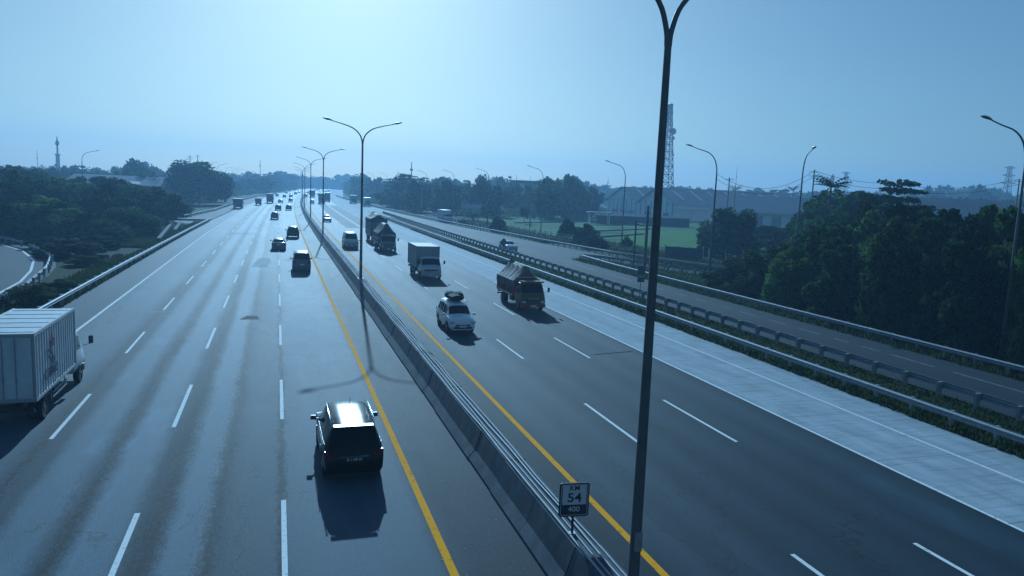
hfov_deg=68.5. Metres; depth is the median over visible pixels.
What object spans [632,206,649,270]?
steel column
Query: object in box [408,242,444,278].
box truck
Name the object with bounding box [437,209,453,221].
box truck
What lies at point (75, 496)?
road
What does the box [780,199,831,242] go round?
tree
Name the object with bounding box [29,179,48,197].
tree
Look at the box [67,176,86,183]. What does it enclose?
tree
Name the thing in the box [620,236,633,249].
tree
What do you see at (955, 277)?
bush
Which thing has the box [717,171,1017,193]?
power line
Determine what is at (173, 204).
tree
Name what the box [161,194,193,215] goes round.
tree
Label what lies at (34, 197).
tree
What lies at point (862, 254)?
tree
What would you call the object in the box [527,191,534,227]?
utility pole
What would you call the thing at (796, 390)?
lane marking
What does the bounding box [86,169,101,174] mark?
tree
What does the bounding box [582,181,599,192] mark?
tree
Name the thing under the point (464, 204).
utility pole
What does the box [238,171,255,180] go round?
tree
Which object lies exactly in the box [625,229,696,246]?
rice field
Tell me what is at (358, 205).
road
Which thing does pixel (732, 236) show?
bush
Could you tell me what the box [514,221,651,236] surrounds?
field bank
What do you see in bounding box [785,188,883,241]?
tree
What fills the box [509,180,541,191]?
house
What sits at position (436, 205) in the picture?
tree
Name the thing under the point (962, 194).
tree
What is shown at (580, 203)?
tree
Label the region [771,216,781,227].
door
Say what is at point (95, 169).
tree
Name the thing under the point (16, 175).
tree
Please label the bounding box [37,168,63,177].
tree
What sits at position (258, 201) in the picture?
box truck
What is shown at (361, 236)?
street lamp
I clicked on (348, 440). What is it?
suv
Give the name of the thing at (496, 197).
tree
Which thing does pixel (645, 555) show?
lane marking
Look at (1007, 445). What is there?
grass
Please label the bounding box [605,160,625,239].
street lamp
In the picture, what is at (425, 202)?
tree
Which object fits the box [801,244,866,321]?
bush
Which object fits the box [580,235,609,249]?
bush
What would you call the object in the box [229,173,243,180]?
tree
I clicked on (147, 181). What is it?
warehouse
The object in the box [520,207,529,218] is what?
tree
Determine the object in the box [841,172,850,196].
power pylon
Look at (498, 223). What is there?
bush
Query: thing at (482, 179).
tree
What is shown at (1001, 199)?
tree
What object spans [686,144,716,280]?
street lamp
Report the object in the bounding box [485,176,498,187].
tree
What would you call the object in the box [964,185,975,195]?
tree
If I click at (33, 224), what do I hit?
tree
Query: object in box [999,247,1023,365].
bush
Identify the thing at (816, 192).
tree
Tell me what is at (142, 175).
tree
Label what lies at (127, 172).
tree
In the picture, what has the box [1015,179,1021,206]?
utility pole
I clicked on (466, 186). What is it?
tree
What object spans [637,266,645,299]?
road sign
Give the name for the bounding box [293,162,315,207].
street lamp
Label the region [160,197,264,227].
road
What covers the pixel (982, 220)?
tree
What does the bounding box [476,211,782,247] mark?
rice field
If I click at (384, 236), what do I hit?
cargo truck
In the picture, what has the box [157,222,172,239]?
kerb wall
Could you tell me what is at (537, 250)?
road
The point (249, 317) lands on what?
road patch
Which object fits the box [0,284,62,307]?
bush
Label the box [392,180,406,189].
tree
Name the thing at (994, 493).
road
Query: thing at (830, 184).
palm tree
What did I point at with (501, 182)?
tree
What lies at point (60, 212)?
tree
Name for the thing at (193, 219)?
traffic island
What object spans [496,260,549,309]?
cargo truck
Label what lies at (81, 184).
tree
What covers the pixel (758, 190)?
tree
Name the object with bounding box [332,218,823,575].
lane marking
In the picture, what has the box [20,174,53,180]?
tree
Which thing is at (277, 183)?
tree
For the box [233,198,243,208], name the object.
box truck
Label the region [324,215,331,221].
sedan
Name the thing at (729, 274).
bush
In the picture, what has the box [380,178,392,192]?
tree
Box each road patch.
[239,316,258,319]
[252,258,270,266]
[318,203,359,227]
[329,205,400,238]
[593,351,632,354]
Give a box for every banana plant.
[467,213,479,225]
[477,209,496,225]
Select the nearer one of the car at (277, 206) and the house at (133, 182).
the car at (277, 206)
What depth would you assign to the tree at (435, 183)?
288.00 m
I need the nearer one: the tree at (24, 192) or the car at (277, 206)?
the tree at (24, 192)
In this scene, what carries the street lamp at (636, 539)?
on the concrete barrier
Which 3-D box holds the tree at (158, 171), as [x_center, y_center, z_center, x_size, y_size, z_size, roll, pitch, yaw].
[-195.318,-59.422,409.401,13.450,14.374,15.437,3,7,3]
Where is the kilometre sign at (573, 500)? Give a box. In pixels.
[558,482,589,536]
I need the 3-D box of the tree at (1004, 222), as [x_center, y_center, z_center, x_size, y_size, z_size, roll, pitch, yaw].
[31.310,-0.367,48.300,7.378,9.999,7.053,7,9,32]
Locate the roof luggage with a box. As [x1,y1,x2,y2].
[445,290,463,300]
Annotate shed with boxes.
[461,204,481,216]
[595,213,690,226]
[895,197,1023,219]
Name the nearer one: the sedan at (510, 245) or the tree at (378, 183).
the sedan at (510, 245)
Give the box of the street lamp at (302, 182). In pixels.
[293,166,310,201]
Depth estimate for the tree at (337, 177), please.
920.90 m
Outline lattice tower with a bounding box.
[663,104,675,187]
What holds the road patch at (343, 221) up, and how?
on the road at (767, 493)
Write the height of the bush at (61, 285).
1.047 m
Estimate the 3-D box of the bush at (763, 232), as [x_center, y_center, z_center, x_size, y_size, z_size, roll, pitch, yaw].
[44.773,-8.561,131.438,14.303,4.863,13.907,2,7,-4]
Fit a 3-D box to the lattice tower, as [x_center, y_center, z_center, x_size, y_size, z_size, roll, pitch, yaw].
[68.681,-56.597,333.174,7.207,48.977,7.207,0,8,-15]
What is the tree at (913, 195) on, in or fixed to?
on the ground at (62, 270)
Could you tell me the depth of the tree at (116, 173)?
255.66 m
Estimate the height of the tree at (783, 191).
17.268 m
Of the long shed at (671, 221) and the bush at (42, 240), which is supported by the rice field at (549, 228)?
the long shed at (671, 221)
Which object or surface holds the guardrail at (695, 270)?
on the ground at (62, 270)
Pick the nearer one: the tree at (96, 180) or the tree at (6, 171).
the tree at (6, 171)
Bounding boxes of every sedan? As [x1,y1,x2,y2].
[270,238,287,249]
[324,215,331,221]
[499,240,517,251]
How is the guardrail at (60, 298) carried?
on the ground at (62, 270)
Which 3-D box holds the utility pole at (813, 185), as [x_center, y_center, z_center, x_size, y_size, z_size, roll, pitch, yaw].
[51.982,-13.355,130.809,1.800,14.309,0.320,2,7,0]
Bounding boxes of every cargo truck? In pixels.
[365,212,387,242]
[373,221,398,251]
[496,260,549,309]
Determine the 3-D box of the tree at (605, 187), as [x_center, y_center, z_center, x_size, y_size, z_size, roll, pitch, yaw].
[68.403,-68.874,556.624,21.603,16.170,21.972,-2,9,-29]
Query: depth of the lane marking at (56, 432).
28.92 m
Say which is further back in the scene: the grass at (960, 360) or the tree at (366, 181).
the tree at (366, 181)
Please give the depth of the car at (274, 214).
166.31 m
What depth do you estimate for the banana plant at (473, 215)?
174.38 m
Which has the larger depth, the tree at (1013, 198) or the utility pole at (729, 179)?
the tree at (1013, 198)
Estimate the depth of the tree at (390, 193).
285.65 m
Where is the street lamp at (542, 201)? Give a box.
[527,165,542,231]
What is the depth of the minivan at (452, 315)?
45.85 m
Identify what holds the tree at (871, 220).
on the ground at (62, 270)
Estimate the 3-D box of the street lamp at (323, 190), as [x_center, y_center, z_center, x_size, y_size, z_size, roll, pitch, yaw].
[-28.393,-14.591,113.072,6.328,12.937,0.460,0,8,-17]
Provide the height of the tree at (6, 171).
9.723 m
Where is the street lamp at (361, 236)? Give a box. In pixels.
[323,117,401,278]
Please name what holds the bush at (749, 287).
on the ground at (62, 270)
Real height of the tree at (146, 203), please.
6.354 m
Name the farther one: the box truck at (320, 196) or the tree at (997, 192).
the tree at (997, 192)
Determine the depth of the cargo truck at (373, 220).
113.53 m
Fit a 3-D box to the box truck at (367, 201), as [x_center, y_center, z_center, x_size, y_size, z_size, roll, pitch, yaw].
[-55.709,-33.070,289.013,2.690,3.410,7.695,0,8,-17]
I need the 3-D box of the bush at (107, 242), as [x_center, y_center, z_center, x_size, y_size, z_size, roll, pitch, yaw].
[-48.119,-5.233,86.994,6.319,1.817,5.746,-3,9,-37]
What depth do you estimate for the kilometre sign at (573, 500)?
17.08 m
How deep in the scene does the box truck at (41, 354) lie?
26.37 m
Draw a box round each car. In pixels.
[271,211,279,218]
[275,204,281,209]
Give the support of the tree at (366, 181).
on the ground at (62, 270)
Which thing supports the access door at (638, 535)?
in the street lamp at (636, 539)
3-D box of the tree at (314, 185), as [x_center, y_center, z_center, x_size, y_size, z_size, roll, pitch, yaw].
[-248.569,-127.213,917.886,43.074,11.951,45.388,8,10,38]
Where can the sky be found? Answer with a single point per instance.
(891, 90)
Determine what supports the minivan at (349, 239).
on the road at (767, 493)
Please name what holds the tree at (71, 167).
on the ground at (62, 270)
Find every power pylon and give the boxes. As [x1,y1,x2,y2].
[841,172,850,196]
[1001,166,1015,200]
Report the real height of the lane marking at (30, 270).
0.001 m
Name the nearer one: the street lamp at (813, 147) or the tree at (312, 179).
the street lamp at (813, 147)
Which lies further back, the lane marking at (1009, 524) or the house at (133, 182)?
the house at (133, 182)
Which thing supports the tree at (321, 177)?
on the ground at (62, 270)
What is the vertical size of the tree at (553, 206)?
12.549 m
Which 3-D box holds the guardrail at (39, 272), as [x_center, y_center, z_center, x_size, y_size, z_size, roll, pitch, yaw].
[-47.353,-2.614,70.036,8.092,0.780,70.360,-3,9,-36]
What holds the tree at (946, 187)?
on the ground at (62, 270)
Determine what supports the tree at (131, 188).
on the ground at (62, 270)
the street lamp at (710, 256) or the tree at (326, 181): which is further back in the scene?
the tree at (326, 181)
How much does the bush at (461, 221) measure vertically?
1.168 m
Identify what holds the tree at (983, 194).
on the ground at (62, 270)
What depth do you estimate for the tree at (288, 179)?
686.32 m
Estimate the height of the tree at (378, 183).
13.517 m
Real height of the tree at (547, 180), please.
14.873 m
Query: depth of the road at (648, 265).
94.16 m
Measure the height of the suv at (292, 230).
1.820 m
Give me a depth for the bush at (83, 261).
70.95 m
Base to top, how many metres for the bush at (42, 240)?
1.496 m
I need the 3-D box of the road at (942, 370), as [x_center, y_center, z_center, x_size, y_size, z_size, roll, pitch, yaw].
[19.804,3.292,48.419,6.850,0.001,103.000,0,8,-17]
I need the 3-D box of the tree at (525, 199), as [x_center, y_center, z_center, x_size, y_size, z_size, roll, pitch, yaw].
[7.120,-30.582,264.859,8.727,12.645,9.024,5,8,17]
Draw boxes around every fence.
[426,212,759,259]
[664,244,703,259]
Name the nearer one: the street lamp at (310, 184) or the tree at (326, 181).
the street lamp at (310, 184)
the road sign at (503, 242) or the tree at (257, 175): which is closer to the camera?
the road sign at (503, 242)
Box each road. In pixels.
[0,188,545,575]
[0,241,55,293]
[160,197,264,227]
[305,189,1023,575]
[328,189,1023,529]
[334,189,391,211]
[368,212,632,259]
[526,259,1023,419]
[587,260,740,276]
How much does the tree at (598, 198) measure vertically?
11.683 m
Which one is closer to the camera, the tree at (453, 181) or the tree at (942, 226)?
the tree at (942, 226)
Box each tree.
[0,165,22,173]
[0,168,30,180]
[0,175,8,182]
[0,180,36,203]
[0,196,35,239]
[2,203,62,240]
[3,169,31,184]
[14,167,48,180]
[14,195,55,205]
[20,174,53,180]
[20,198,82,234]
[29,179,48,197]
[36,165,53,171]
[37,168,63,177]
[47,176,77,189]
[47,188,77,201]
[53,164,69,172]
[53,196,100,214]
[59,170,69,175]
[64,170,81,178]
[65,183,98,196]
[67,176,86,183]
[69,164,80,172]
[73,165,91,173]
[76,182,88,188]
[81,179,127,195]
[83,167,100,172]
[83,195,136,228]
[85,179,137,206]
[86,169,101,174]
[87,176,117,184]
[101,206,163,235]
[102,170,119,174]
[103,183,162,199]
[104,166,121,174]
[121,158,155,176]
[121,168,134,175]
[122,192,166,221]
[137,173,147,177]
[146,186,190,221]
[147,165,165,176]
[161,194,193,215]
[164,160,235,203]
[200,189,227,201]
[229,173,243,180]
[230,181,242,191]
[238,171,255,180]
[244,173,275,188]
[247,176,276,192]
[262,171,299,189]
[266,172,282,190]
[272,178,287,190]
[290,173,309,186]
[300,176,317,187]
[307,180,322,188]
[315,176,334,188]
[318,177,335,188]
[324,180,345,189]
[331,174,350,187]
[341,174,358,179]
[341,179,352,189]
[349,173,367,191]
[359,177,370,185]
[365,177,386,197]
[374,191,401,207]
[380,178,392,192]
[383,173,412,207]
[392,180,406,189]
[398,178,431,211]
[414,196,429,210]
[420,179,440,207]
[427,177,444,185]
[429,199,444,212]
[434,179,462,213]
[443,176,459,185]
[460,182,471,205]
[465,182,491,213]
[472,183,487,204]
[474,174,492,187]
[478,175,489,208]
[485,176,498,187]
[485,184,508,215]
[495,176,513,191]
[502,183,523,212]
[518,184,538,208]
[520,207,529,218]
[528,183,564,218]
[537,176,560,214]
[551,174,583,218]
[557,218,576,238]
[568,181,593,219]
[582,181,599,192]
[587,186,605,217]
[599,184,616,204]
[602,187,618,205]
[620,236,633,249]
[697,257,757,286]
[729,185,741,212]
[741,242,803,300]
[754,187,767,191]
[777,188,788,192]
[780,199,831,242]
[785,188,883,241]
[786,186,800,197]
[786,232,805,246]
[794,221,861,272]
[802,190,831,200]
[813,174,851,217]
[841,200,874,243]
[845,209,884,245]
[854,215,913,272]
[855,179,936,230]
[875,201,935,234]
[892,208,980,335]
[900,194,921,197]
[920,185,946,198]
[938,185,952,191]
[939,205,1023,354]
[945,186,970,198]
[959,204,1008,253]
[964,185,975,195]
[968,184,998,199]
[990,187,1012,196]
[997,192,1016,200]
[1007,191,1023,202]
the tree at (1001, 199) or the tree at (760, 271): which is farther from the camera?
the tree at (1001, 199)
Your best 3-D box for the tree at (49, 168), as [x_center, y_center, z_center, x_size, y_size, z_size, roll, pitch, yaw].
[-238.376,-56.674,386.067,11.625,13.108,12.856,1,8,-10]
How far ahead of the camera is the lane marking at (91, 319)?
58.47 m
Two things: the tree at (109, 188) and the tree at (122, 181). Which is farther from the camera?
the tree at (122, 181)
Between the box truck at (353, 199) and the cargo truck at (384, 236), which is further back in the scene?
the box truck at (353, 199)
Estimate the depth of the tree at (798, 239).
74.16 m
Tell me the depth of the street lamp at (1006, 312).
43.66 m
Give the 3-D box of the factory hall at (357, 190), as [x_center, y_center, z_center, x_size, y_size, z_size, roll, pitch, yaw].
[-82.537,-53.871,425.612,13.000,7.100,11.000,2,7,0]
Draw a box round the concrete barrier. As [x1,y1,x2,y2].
[300,188,627,575]
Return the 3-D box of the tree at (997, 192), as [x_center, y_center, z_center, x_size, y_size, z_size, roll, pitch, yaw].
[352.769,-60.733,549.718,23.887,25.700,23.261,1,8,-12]
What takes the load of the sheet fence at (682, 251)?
on the ground at (62, 270)
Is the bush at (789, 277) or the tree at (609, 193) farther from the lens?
the tree at (609, 193)
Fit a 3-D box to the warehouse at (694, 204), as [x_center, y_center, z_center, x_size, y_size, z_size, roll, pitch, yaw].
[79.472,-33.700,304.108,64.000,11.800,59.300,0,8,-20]
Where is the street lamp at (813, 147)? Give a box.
[796,146,815,235]
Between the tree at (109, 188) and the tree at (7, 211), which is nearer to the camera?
the tree at (7, 211)
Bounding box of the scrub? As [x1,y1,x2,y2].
[180,187,606,217]
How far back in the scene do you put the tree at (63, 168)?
333.24 m
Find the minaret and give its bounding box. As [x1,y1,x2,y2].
[55,138,60,169]
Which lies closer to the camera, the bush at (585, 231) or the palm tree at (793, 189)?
the bush at (585, 231)
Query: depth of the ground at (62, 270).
74.23 m
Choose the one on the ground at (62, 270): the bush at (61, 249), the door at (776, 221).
the bush at (61, 249)
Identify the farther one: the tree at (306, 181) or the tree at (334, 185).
the tree at (334, 185)
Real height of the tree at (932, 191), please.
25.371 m
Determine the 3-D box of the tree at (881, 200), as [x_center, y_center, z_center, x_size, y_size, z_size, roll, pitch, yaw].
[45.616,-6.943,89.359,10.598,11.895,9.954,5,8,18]
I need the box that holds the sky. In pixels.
[0,0,1023,196]
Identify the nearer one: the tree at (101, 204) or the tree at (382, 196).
the tree at (101, 204)
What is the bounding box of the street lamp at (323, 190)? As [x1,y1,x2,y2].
[302,146,343,233]
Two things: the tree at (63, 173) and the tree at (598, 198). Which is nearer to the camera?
the tree at (598, 198)
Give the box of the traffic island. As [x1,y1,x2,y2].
[177,219,205,220]
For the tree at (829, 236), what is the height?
8.167 m
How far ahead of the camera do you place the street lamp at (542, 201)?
160.48 m
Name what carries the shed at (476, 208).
on the ground at (62, 270)
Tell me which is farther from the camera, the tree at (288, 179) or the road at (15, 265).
the tree at (288, 179)
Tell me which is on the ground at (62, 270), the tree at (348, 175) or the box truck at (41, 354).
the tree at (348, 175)
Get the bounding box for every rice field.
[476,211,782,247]
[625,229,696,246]
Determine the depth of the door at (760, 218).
236.11 m
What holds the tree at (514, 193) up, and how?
on the ground at (62, 270)
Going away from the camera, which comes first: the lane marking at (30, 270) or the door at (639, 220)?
the lane marking at (30, 270)
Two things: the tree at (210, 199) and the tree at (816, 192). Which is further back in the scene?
the tree at (816, 192)
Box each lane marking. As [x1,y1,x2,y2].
[0,244,34,292]
[49,202,264,438]
[76,202,263,331]
[108,207,270,575]
[278,199,287,575]
[294,191,458,575]
[306,194,668,575]
[330,207,973,575]
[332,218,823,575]
[395,227,1023,482]
[495,282,1023,531]
[578,265,1023,392]
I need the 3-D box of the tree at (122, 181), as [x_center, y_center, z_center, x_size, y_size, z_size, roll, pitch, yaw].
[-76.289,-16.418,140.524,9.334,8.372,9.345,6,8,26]
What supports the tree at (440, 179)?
on the ground at (62, 270)
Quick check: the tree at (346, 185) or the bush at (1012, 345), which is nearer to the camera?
the bush at (1012, 345)
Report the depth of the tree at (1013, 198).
442.15 m
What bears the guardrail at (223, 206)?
on the ground at (62, 270)
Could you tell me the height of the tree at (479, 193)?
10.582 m
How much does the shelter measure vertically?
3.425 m
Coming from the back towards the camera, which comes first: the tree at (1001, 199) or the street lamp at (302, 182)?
the tree at (1001, 199)
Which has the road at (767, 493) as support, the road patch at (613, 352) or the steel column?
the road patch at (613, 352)
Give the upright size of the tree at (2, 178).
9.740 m
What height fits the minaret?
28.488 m
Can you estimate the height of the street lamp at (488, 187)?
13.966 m
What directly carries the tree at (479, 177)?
on the ground at (62, 270)
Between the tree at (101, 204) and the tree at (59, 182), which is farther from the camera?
the tree at (59, 182)
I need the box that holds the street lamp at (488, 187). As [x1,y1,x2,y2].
[476,168,488,209]
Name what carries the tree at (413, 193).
on the ground at (62, 270)
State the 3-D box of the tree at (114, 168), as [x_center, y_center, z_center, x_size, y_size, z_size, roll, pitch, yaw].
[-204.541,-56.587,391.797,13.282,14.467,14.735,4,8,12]
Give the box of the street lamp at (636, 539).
[628,0,688,575]
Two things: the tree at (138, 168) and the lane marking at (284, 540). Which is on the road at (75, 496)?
the lane marking at (284, 540)
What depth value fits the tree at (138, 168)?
297.73 m
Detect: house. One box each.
[127,181,140,184]
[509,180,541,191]
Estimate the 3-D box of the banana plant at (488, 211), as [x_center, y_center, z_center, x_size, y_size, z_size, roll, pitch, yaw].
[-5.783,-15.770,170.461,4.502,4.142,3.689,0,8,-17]
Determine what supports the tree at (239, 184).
on the ground at (62, 270)
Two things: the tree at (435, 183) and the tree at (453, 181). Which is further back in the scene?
the tree at (453, 181)
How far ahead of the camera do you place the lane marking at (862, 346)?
44.23 m
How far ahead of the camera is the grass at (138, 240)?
73.06 m
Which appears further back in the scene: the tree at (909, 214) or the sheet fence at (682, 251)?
the sheet fence at (682, 251)
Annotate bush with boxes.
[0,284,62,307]
[22,237,68,249]
[30,238,109,258]
[38,279,78,293]
[62,255,111,266]
[79,235,122,250]
[457,220,470,223]
[489,216,507,231]
[571,223,600,244]
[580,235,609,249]
[696,207,762,259]
[718,276,763,298]
[751,225,784,248]
[760,246,830,308]
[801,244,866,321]
[853,218,929,334]
[908,230,998,356]
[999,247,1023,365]
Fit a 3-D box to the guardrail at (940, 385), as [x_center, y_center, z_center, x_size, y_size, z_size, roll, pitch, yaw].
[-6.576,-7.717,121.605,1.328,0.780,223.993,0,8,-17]
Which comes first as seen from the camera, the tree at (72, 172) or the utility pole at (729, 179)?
the utility pole at (729, 179)
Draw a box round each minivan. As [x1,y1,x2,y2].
[290,250,311,271]
[342,231,359,248]
[436,297,475,331]
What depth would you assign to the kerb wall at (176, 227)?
125.75 m
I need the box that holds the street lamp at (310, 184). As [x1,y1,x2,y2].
[295,156,324,217]
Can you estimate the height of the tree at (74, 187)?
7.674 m
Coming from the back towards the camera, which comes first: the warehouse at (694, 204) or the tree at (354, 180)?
the tree at (354, 180)
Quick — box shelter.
[586,211,612,224]
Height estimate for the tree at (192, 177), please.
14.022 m
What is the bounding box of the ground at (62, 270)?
[0,188,1023,449]
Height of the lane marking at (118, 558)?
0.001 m
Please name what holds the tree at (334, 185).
on the ground at (62, 270)
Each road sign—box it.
[499,238,507,252]
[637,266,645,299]
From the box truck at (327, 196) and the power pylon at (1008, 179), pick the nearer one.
the box truck at (327, 196)
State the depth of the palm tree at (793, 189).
246.06 m
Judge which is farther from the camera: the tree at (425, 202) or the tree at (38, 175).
the tree at (425, 202)
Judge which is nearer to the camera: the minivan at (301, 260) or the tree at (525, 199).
the minivan at (301, 260)
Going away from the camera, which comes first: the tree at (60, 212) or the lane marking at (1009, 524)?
the lane marking at (1009, 524)
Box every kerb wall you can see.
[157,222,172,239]
[173,222,181,230]
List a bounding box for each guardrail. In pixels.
[0,236,53,305]
[37,218,209,308]
[184,191,290,217]
[336,195,734,269]
[378,213,1023,443]
[383,211,1023,423]
[580,254,1023,375]
[582,254,743,276]
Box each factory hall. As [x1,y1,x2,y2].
[353,186,373,196]
[710,195,807,227]
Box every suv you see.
[285,226,299,237]
[310,399,383,474]
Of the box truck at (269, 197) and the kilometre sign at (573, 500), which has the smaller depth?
the kilometre sign at (573, 500)
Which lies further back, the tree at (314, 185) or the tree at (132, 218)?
the tree at (314, 185)
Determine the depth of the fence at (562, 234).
141.43 m
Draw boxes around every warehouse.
[68,174,195,202]
[604,186,799,221]
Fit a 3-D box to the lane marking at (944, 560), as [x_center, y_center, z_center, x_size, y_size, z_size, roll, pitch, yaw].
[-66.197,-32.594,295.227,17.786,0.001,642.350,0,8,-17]
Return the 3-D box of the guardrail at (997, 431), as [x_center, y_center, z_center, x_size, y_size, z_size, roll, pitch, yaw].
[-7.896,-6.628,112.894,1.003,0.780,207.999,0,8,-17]
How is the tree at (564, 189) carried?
on the ground at (62, 270)
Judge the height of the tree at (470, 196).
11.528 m
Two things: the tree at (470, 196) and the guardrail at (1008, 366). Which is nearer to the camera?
the guardrail at (1008, 366)
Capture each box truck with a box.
[0,308,92,418]
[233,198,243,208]
[255,198,262,204]
[266,194,273,202]
[318,193,324,203]
[324,192,330,201]
[349,195,357,203]
[363,197,371,206]
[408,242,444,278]
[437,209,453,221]
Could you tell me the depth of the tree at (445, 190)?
248.27 m
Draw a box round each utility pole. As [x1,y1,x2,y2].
[463,189,467,219]
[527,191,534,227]
[725,177,733,207]
[811,170,817,198]
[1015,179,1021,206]
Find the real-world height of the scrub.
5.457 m
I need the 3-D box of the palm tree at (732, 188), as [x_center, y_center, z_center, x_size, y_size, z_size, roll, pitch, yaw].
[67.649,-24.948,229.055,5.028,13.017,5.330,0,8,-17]
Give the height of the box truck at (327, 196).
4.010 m
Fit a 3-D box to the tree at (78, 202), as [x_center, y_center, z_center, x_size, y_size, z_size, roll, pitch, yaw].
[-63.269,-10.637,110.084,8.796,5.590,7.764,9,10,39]
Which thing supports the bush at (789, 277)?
on the ground at (62, 270)
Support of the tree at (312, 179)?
on the ground at (62, 270)
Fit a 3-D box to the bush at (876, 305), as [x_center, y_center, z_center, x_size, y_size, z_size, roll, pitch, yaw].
[26.311,-0.411,52.026,5.204,8.824,5.167,-2,9,-31]
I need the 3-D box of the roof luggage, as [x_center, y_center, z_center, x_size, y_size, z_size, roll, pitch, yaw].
[-3.636,0.444,47.252,1.059,0.606,2.000,0,8,-17]
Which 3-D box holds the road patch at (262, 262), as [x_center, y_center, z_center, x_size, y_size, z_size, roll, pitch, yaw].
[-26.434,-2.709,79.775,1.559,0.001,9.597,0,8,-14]
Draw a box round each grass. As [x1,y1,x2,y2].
[0,221,204,313]
[410,229,1023,458]
[453,219,1023,381]
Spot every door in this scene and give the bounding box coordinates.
[634,218,641,224]
[634,531,642,551]
[755,215,762,227]
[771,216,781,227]
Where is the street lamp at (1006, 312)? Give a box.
[981,115,1023,359]
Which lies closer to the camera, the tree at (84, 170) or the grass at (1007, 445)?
the grass at (1007, 445)
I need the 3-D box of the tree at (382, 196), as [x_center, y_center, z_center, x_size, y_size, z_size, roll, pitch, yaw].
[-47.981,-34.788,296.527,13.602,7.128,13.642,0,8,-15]
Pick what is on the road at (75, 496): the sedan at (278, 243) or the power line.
the sedan at (278, 243)
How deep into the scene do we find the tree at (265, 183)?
479.05 m
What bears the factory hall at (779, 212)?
on the rice field at (549, 228)
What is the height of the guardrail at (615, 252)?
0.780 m
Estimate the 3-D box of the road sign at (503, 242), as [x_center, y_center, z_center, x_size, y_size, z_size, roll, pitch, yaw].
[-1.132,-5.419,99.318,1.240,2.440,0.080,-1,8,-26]
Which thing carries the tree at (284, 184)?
on the ground at (62, 270)
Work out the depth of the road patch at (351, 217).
202.43 m
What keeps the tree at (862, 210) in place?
on the ground at (62, 270)
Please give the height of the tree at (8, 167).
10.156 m
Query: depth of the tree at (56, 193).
121.65 m
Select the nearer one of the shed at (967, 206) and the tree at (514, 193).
the shed at (967, 206)

